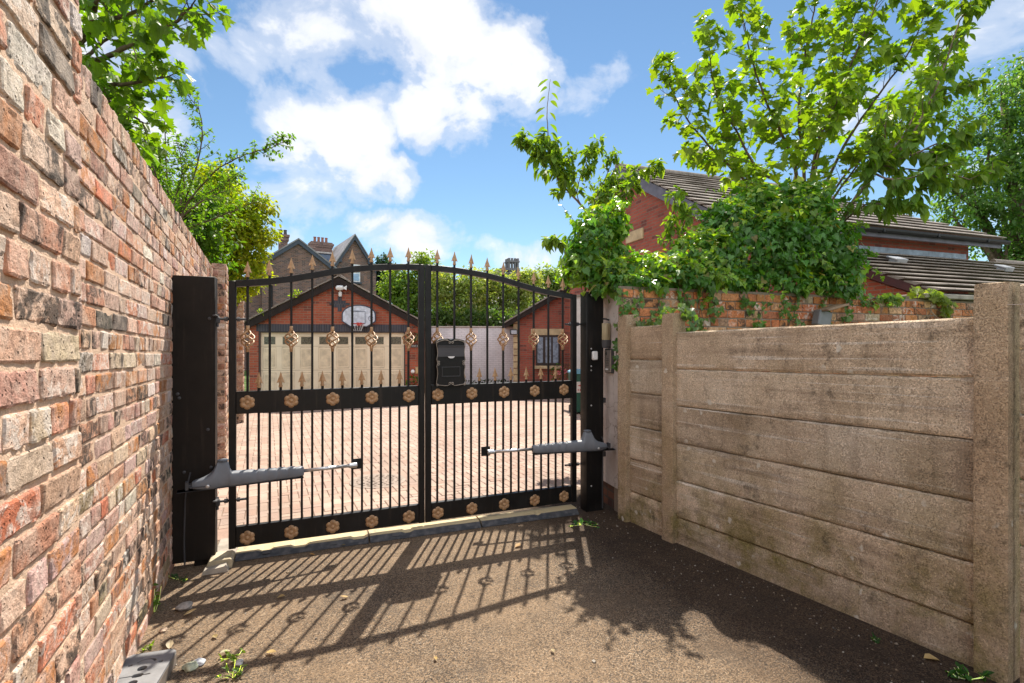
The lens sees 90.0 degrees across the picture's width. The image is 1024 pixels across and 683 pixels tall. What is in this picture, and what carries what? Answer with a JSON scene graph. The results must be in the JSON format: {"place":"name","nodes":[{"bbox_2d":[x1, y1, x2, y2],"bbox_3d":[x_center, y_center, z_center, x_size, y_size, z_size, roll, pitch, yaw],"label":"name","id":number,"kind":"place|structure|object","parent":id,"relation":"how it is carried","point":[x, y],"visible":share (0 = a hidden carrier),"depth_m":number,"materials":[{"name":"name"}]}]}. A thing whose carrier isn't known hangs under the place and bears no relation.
{"place":"outdoors","nodes":[
{"label":"outdoors","id":0,"kind":"place"},
{"bbox_2d":[217,398,579,542],"bbox_3d":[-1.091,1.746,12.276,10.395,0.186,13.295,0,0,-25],"label":"driveway","id":1,"kind":"structure","parent":0,"point":[222,529],"depth_m":7.71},
{"bbox_2d":[349,473,405,488],"bbox_3d":[-1.611,1.673,6.150,0.660,0.021,0.660,0,0,-20],"label":"manhole cover","id":2,"kind":"object","parent":1,"relation":"on","point":[376,481],"visible":0.81,"depth_m":6.12,"materials":[{"name":"stone"}]},
{"bbox_2d":[406,375,417,385],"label":"potted plant","id":3,"kind":"object","parent":1,"relation":"on","point":[413,377],"visible":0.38,"depth_m":15.89,"materials":[{"name":"green plant"}]},
{"bbox_2d":[431,326,512,382],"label":"white wall","id":4,"kind":"structure","parent":1,"relation":"on","point":[479,352],"depth_m":20.09,"materials":[{"name":"paint"}]},
{"bbox_2d":[466,379,508,383],"bbox_3d":[-1.345,1.619,19.492,2.663,0.442,0.443,0,0,0],"label":"flower pot","id":5,"kind":"object","parent":1,"relation":"on","point":[497,380],"visible":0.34,"depth_m":19.49,"materials":[{"name":"grey plastic"}]},
{"bbox_2d":[550,363,569,380],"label":"rose bush","id":6,"kind":"object","parent":1,"relation":"on","point":[560,371],"visible":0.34,"depth_m":16.38,"materials":[{"name":"green plant"}]},
{"bbox_2d":[567,369,579,411],"bbox_3d":[1.719,1.224,12.615,0.600,1.069,0.650,0,0,-4],"label":"wheelie bin","id":7,"kind":"object","parent":1,"relation":"on","point":[578,390],"visible":0.22,"depth_m":12.32,"materials":[{"name":"green plastic"}]},
{"bbox_2d":[576,294,579,368],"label":"white wall","id":8,"kind":"structure","parent":1,"relation":"on","point":[578,332],"depth_m":13.60,"materials":[{"name":"paint"}]},
{"bbox_2d":[495,258,522,283],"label":"chimney","id":9,"kind":"object","parent":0,"point":[508,262],"visible":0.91,"depth_m":61.37,"materials":[{"name":"grey brick"}]},
{"bbox_2d":[80,0,1023,303],"label":"sky","id":10,"kind":"structure","parent":0,"point":[403,116],"materials":[{"name":"blue"}]},
{"bbox_2d":[136,490,1019,682],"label":"lane","id":11,"kind":"structure","parent":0,"point":[634,613],"depth_m":2.97,"materials":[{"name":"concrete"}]},
{"bbox_2d":[116,649,176,682],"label":"kerb block","id":12,"kind":"structure","parent":11,"relation":"on","point":[154,667],"depth_m":2.45,"materials":[{"name":"grey concrete"}]},
{"bbox_2d":[141,640,154,651],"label":"weed","id":13,"kind":"object","parent":11,"relation":"on","point":[149,645],"visible":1,"depth_m":2.71,"materials":[{"name":"green plant"}]},
{"bbox_2d":[153,583,161,611],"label":"weed","id":14,"kind":"object","parent":11,"relation":"on","point":[156,601],"visible":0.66,"depth_m":3.10,"materials":[{"name":"green plant"}]},
{"bbox_2d":[159,627,167,632],"bbox_3d":[-1.963,1.625,2.882,0.040,0.023,0.043,0,0,-25],"label":"pebble","id":15,"kind":"object","parent":11,"relation":"on","point":[161,630],"visible":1,"depth_m":2.87,"materials":[{"name":"beige stone"}]},
{"bbox_2d":[166,639,173,648],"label":"fallen leaf","id":16,"kind":"object","parent":11,"relation":"on","point":[169,643],"visible":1,"depth_m":2.72,"materials":[{"name":"beige plant"}]},
{"bbox_2d":[168,573,186,581],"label":"weed","id":17,"kind":"object","parent":11,"relation":"on","point":[177,577],"visible":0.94,"depth_m":3.54,"materials":[{"name":"green plant"}]},
{"bbox_2d":[175,601,192,610],"bbox_3d":[-2.008,1.622,3.136,0.093,0.049,0.098,0,0,0],"label":"mortar lump","id":18,"kind":"object","parent":11,"relation":"on","point":[184,606],"visible":1,"depth_m":3.12,"materials":[{"name":"grey stone"}]},
{"bbox_2d":[181,660,197,672],"bbox_3d":[-1.593,1.610,2.537,0.069,0.040,0.064,0,0,20],"label":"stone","id":19,"kind":"object","parent":11,"relation":"on","point":[190,666],"visible":1,"depth_m":2.52,"materials":[{"name":"grey stone"}]},
{"bbox_2d":[172,275,216,565],"bbox_3d":[-2.361,0.612,3.781,0.308,2.184,0.138,0,0,-22],"label":"gate post","id":20,"kind":"object","parent":11,"relation":"on","point":[194,412],"visible":0.84,"depth_m":3.75,"materials":[{"name":"black metal"}]},
{"bbox_2d":[212,247,424,548],"bbox_3d":[-1.496,0.381,4.135,1.593,2.379,0.134,0,0,-23],"label":"gate leaf","id":21,"kind":"object","parent":20,"relation":"attached to","point":[280,400],"visible":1,"depth_m":4.12,"materials":[{"name":"black paint"}]},
{"bbox_2d":[176,458,361,493],"bbox_3d":[-1.777,0.953,3.887,1.286,0.204,0.114,0,0,-30],"label":"gate opener","id":22,"kind":"object","parent":21,"relation":"attached to","point":[222,474],"visible":1,"depth_m":3.74,"materials":[{"name":"grey plastic"}]},
{"bbox_2d":[194,658,205,665],"bbox_3d":[-1.572,1.612,2.574,0.063,0.032,0.062,0,0,0],"label":"pebble","id":23,"kind":"object","parent":11,"relation":"on","point":[201,661],"visible":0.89,"depth_m":2.56,"materials":[{"name":"white stone"}]},
{"bbox_2d":[201,538,237,575],"bbox_3d":[-2.219,1.620,3.931,0.195,0.071,0.630,0,0,-23],"label":"concrete chunk","id":24,"kind":"object","parent":11,"relation":"on","point":[221,560],"visible":0.73,"depth_m":3.73,"materials":[{"name":"grey concrete"}]},
{"bbox_2d":[215,659,247,678],"bbox_3d":[-1.347,1.586,2.463,0.132,0.102,0.065,0,0,0],"label":"weed","id":25,"kind":"object","parent":11,"relation":"on","point":[238,670],"visible":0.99,"depth_m":2.47,"materials":[{"name":"green plant"}]},
{"bbox_2d":[218,648,245,660],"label":"weed","id":26,"kind":"object","parent":11,"relation":"on","point":[228,654],"visible":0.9,"depth_m":2.62,"materials":[{"name":"green plant"}]},
{"bbox_2d":[234,659,242,665],"bbox_3d":[-1.372,1.611,2.569,0.043,0.024,0.045,0,0,-21],"label":"pebble","id":27,"kind":"object","parent":11,"relation":"on","point":[238,662],"visible":0.94,"depth_m":2.56,"materials":[{"name":"grey stone"}]},
{"bbox_2d":[235,530,368,561],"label":"kerb ramp","id":28,"kind":"structure","parent":11,"relation":"on","point":[297,546],"depth_m":4.06,"materials":[{"name":"concrete"}]},
{"bbox_2d":[368,516,480,542],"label":"kerb ramp","id":29,"kind":"structure","parent":11,"relation":"on","point":[413,530],"depth_m":4.40,"materials":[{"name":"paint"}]},
{"bbox_2d":[477,504,578,526],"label":"kerb ramp","id":30,"kind":"structure","parent":11,"relation":"on","point":[489,520],"depth_m":4.73,"materials":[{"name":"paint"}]},
{"bbox_2d":[144,506,951,682],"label":"grit","id":31,"kind":"object","parent":11,"relation":"on","point":[593,661],"visible":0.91,"depth_m":3.12,"materials":[{"name":"grey gravel"}]},
{"bbox_2d":[569,518,599,527],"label":"weed","id":32,"kind":"object","parent":11,"relation":"on","point":[589,523],"visible":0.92,"depth_m":4.59,"materials":[{"name":"green plant"}]},
{"bbox_2d":[580,292,605,511],"bbox_3d":[0.810,0.585,5.035,0.235,2.130,0.143,0,0,-23],"label":"gate post","id":33,"kind":"object","parent":11,"relation":"on","point":[592,399],"visible":0.91,"depth_m":4.98,"materials":[{"name":"black metal"}]},
{"bbox_2d":[425,250,580,521],"bbox_3d":[-0.015,0.380,4.749,1.593,2.380,0.135,0,0,-23],"label":"gate leaf","id":34,"kind":"object","parent":33,"relation":"attached to","point":[510,391],"visible":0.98,"depth_m":4.71,"materials":[{"name":"black paint"}]},
{"bbox_2d":[431,339,465,385],"bbox_3d":[-0.582,0.180,4.510,0.328,0.413,0.154,0,0,-23],"label":"letter box","id":35,"kind":"object","parent":34,"relation":"attached to","point":[448,359],"visible":1,"depth_m":4.46,"materials":[{"name":"black paint"}]},
{"bbox_2d":[481,429,615,455],"bbox_3d":[0.358,0.942,4.771,1.300,0.204,0.114,0,0,-15],"label":"gate opener","id":36,"kind":"object","parent":34,"relation":"attached to","point":[587,442],"visible":1,"depth_m":4.78,"materials":[{"name":"grey plastic"}]},
{"bbox_2d":[592,351,597,359],"bbox_3d":[0.801,0.137,4.956,0.058,0.085,0.030,0,0,-23],"label":"sensor box","id":37,"kind":"object","parent":33,"relation":"attached to","point":[594,355],"visible":1,"depth_m":4.94,"materials":[{"name":"white plastic"}]},
{"bbox_2d":[870,632,880,643],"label":"weed","id":38,"kind":"object","parent":11,"relation":"on","point":[877,641],"visible":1,"depth_m":2.70,"materials":[{"name":"green plant"}]},
{"bbox_2d":[924,653,939,660],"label":"fallen leaf","id":39,"kind":"object","parent":11,"relation":"on","point":[928,656],"visible":1,"depth_m":2.55,"materials":[{"name":"brown plant"}]},
{"bbox_2d":[945,662,994,682],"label":"weed","id":40,"kind":"object","parent":11,"relation":"on","point":[959,670],"visible":1,"depth_m":2.39,"materials":[{"name":"green plant"}]},
{"bbox_2d":[244,370,1021,611],"bbox_3d":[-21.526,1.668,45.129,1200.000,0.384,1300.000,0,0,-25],"label":"ground","id":41,"kind":"structure","parent":0,"point":[245,390],"depth_m":23.23,"materials":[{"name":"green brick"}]},
{"bbox_2d":[0,0,82,682],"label":"brick wall","id":42,"kind":"structure","parent":41,"relation":"on","point":[40,327],"depth_m":1.17,"materials":[{"name":"brown brick"}]},
{"bbox_2d":[78,65,212,682],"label":"brick wall","id":43,"kind":"structure","parent":41,"relation":"on","point":[140,247],"depth_m":2.42,"materials":[{"name":"brown brick"}]},
{"bbox_2d":[78,0,235,167],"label":"sycamore tree","id":44,"kind":"object","parent":41,"relation":"on","point":[116,18],"visible":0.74,"depth_m":3.78,"materials":[{"name":"green plant"}]},
{"bbox_2d":[144,142,246,273],"bbox_3d":[-5.646,-0.718,8.583,2.344,5.542,1.500,0,0,0],"label":"shrub","id":45,"kind":"object","parent":41,"relation":"on","point":[209,242],"visible":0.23,"depth_m":8.53,"materials":[{"name":"green plant"}]},
{"bbox_2d":[130,81,296,238],"bbox_3d":[-4.189,-0.844,6.762,2.700,5.336,1.587,0,0,0],"label":"apple tree","id":46,"kind":"object","parent":41,"relation":"on","point":[175,201],"visible":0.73,"depth_m":6.84,"materials":[{"name":"green plant"}]},
{"bbox_2d":[211,263,244,459],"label":"brick wall","id":47,"kind":"structure","parent":41,"relation":"on","point":[220,272],"depth_m":6.55,"materials":[{"name":"brown brick"}]},
{"bbox_2d":[176,157,283,307],"bbox_3d":[-5.667,-0.843,10.153,2.134,5.846,1.734,0,0,0],"label":"hedge tree","id":48,"kind":"object","parent":41,"relation":"on","point":[255,235],"visible":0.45,"depth_m":10.03,"materials":[{"name":"green plant"}]},
{"bbox_2d":[237,238,336,369],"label":"victorian house","id":49,"kind":"structure","parent":41,"relation":"on","point":[299,252],"depth_m":33.62,"materials":[{"name":"brick"}]},
{"bbox_2d":[277,229,289,249],"bbox_3d":[-16.104,-3.000,36.000,0.800,9.700,0.800,0,0,-30],"label":"chimney","id":50,"kind":"object","parent":49,"relation":"on","point":[284,240],"visible":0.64,"depth_m":35.77,"materials":[{"name":"brick"}]},
{"bbox_2d":[244,274,417,390],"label":"garage","id":51,"kind":"structure","parent":41,"relation":"on","point":[280,349],"depth_m":15.85,"materials":[{"name":"red brick"}]},
{"bbox_2d":[256,289,301,315],"bbox_3d":[-7.035,-1.172,15.444,1.329,0.826,0.265,0,0,0],"label":"weed","id":52,"kind":"object","parent":51,"relation":"on","point":[296,292],"visible":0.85,"depth_m":15.43,"materials":[{"name":"green plant"}]},
{"bbox_2d":[261,333,403,389],"bbox_3d":[-5.544,0.770,15.943,4.320,2.130,0.048,0,0,-8],"label":"garage door","id":53,"kind":"structure","parent":51,"relation":"in","point":[280,351],"depth_m":15.91,"materials":[{"name":"beige paint"}]},
{"bbox_2d":[336,285,346,296],"bbox_3d":[-5.241,-1.555,15.751,0.320,0.341,0.208,0,0,-8],"label":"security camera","id":54,"kind":"object","parent":51,"relation":"attached to","point":[339,287],"visible":1,"depth_m":15.71,"materials":[{"name":"white plastic"}]},
{"bbox_2d":[342,305,375,330],"bbox_3d":[-4.697,-0.723,15.612,1.020,0.810,0.591,0,0,-8],"label":"basketball hoop","id":55,"kind":"object","parent":51,"relation":"attached to","point":[361,315],"visible":0.73,"depth_m":15.76,"materials":[{"name":"white plastic"}]},
{"bbox_2d":[406,326,417,343],"bbox_3d":[-3.105,-0.207,15.990,0.435,0.564,0.350,0,0,0],"label":"hanging basket","id":56,"kind":"object","parent":51,"relation":"hanging from","point":[408,339],"visible":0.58,"depth_m":15.96,"materials":[{"name":"green plastic"}]},
{"bbox_2d":[308,234,375,294],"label":"victorian house","id":57,"kind":"structure","parent":41,"relation":"on","point":[342,251],"depth_m":36.19,"materials":[{"name":"brick"}]},
{"bbox_2d":[353,264,359,281],"bbox_3d":[-10.999,-4.800,36.008,0.620,1.220,0.125,0,0,-32],"label":"window","id":58,"kind":"structure","parent":57,"relation":"in","point":[356,276],"depth_m":35.98,"materials":[{"name":"glass"}]},
{"bbox_2d":[374,252,395,303],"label":"conifer","id":59,"kind":"object","parent":41,"relation":"on","point":[383,259],"visible":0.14,"depth_m":43.63,"materials":[{"name":"green plant"}]},
{"bbox_2d":[374,248,435,317],"bbox_3d":[-5.220,-1.370,27.064,3.674,7.026,3.252,0,0,34],"label":"broadleaf tree","id":60,"kind":"object","parent":41,"relation":"on","point":[399,289],"visible":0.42,"depth_m":26.49,"materials":[{"name":"green plant"}]},
{"bbox_2d":[431,261,496,324],"bbox_3d":[-2.555,-0.934,25.107,3.847,6.154,2.837,0,0,0],"label":"broadleaf tree","id":61,"kind":"object","parent":41,"relation":"on","point":[445,290],"visible":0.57,"depth_m":24.56,"materials":[{"name":"green plant"}]},
{"bbox_2d":[431,303,516,325],"bbox_3d":[-1.526,0.175,23.498,5.466,3.938,1.659,0,0,0],"label":"hedge","id":62,"kind":"object","parent":41,"relation":"on","point":[462,319],"visible":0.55,"depth_m":23.34,"materials":[{"name":"green plant"}]},
{"bbox_2d":[472,265,544,322],"bbox_3d":[-0.293,-0.880,26.012,4.057,6.044,3.041,0,0,0],"label":"broadleaf tree","id":63,"kind":"object","parent":41,"relation":"on","point":[510,297],"visible":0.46,"depth_m":25.49,"materials":[{"name":"green plant"}]},
{"bbox_2d":[504,286,569,381],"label":"house wing","id":64,"kind":"structure","parent":41,"relation":"on","point":[555,328],"depth_m":18.00,"materials":[{"name":"red brick"}]},
{"bbox_2d":[510,329,516,334],"bbox_3d":[0.043,-0.330,17.890,0.260,0.190,0.236,0,0,-15],"label":"floodlight","id":65,"kind":"object","parent":64,"relation":"attached to","point":[513,331],"visible":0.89,"depth_m":17.81,"materials":[{"name":"grey plastic"}]},
{"bbox_2d":[536,335,559,364],"bbox_3d":[1.259,0.310,17.983,0.850,1.060,0.061,0,0,0],"label":"window","id":66,"kind":"structure","parent":64,"relation":"in","point":[554,347],"depth_m":17.95,"materials":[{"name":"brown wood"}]},
{"bbox_2d":[529,261,561,305],"bbox_3d":[2.649,-1.186,29.070,4.119,6.657,2.727,0,0,0],"label":"broadleaf tree","id":67,"kind":"object","parent":41,"relation":"on","point":[550,273],"visible":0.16,"depth_m":28.56,"materials":[{"name":"green plant"}]},
{"bbox_2d":[511,79,666,254],"bbox_3d":[1.712,-1.275,7.650,2.482,6.074,3.093,0,0,-28],"label":"cherry tree","id":68,"kind":"object","parent":41,"relation":"on","point":[555,159],"visible":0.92,"depth_m":8.47,"materials":[{"name":"green plant"}]},
{"bbox_2d":[554,175,642,371],"bbox_3d":[0.960,-0.033,5.246,1.354,3.489,0.868,0,0,-41],"label":"ivy","id":69,"kind":"object","parent":41,"relation":"on","point":[606,226],"visible":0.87,"depth_m":5.06,"materials":[{"name":"green plant"}]},
{"bbox_2d":[603,293,618,508],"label":"rendered pier","id":70,"kind":"structure","parent":41,"relation":"on","point":[610,423],"depth_m":5.04,"materials":[{"name":"paint"}]},
{"bbox_2d":[602,318,610,347],"bbox_3d":[0.922,-0.085,5.043,0.121,0.299,0.112,0,0,-23],"label":"warning lamp","id":71,"kind":"object","parent":70,"relation":"attached to","point":[606,335],"visible":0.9,"depth_m":4.99,"materials":[{"name":"grey plastic"}]},
{"bbox_2d":[604,349,613,372],"bbox_3d":[0.953,0.190,5.022,0.050,0.235,0.135,0,0,-21],"label":"intercom","id":72,"kind":"object","parent":70,"relation":"attached to","point":[608,359],"visible":0.98,"depth_m":5.00,"materials":[{"name":"grey plastic"}]},
{"bbox_2d":[656,185,699,250],"bbox_3d":[1.780,0.017,5.516,0.453,3.369,0.318,0,0,35],"label":"cherry shoot","id":73,"kind":"object","parent":41,"relation":"on","point":[683,211],"visible":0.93,"depth_m":5.47,"materials":[{"name":"green plant"}]},
{"bbox_2d":[561,163,1023,296],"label":"house","id":74,"kind":"structure","parent":41,"relation":"on","point":[915,252],"depth_m":11.59,"materials":[{"name":"red brick"}]},
{"bbox_2d":[645,0,970,289],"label":"sycamore tree","id":75,"kind":"object","parent":41,"relation":"on","point":[843,100],"visible":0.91,"depth_m":6.84,"materials":[{"name":"green plant"}]},
{"bbox_2d":[614,286,1023,511],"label":"brick wall","id":76,"kind":"structure","parent":41,"relation":"on","point":[733,316],"depth_m":5.41,"materials":[{"name":"brick"}]},
{"bbox_2d":[567,164,905,331],"bbox_3d":[2.564,-1.003,5.503,4.116,1.999,1.494,0,0,-28],"label":"ivy","id":77,"kind":"object","parent":76,"relation":"attached to","point":[826,257],"visible":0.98,"depth_m":5.34,"materials":[{"name":"green plant"}]},
{"bbox_2d":[811,303,848,324],"bbox_3d":[3.384,-0.276,5.455,0.306,0.250,0.200,0,0,-12],"label":"floodlight","id":78,"kind":"object","parent":76,"relation":"attached to","point":[822,316],"visible":0.88,"depth_m":5.43,"materials":[{"name":"grey metal"}]},
{"bbox_2d":[867,285,973,319],"bbox_3d":[5.102,-0.388,6.213,2.162,0.599,0.262,0,0,-20],"label":"creeper","id":79,"kind":"object","parent":76,"relation":"attached to","point":[938,298],"visible":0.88,"depth_m":6.18,"materials":[{"name":"green plant"}]},
{"bbox_2d":[618,282,1023,682],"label":"concrete fence","id":80,"kind":"object","parent":41,"relation":"on","point":[881,497],"visible":0.94,"depth_m":2.95,"materials":[{"name":"concrete"}]},
{"bbox_2d":[824,0,1010,290],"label":"cherry tree","id":81,"kind":"object","parent":41,"relation":"on","point":[935,167],"visible":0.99,"depth_m":5.46,"materials":[{"name":"green plant"}]},
{"bbox_2d":[921,49,1023,260],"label":"broadleaf tree","id":82,"kind":"object","parent":41,"relation":"on","point":[978,209],"visible":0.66,"depth_m":23.41,"materials":[{"name":"green plant"}]}
]}

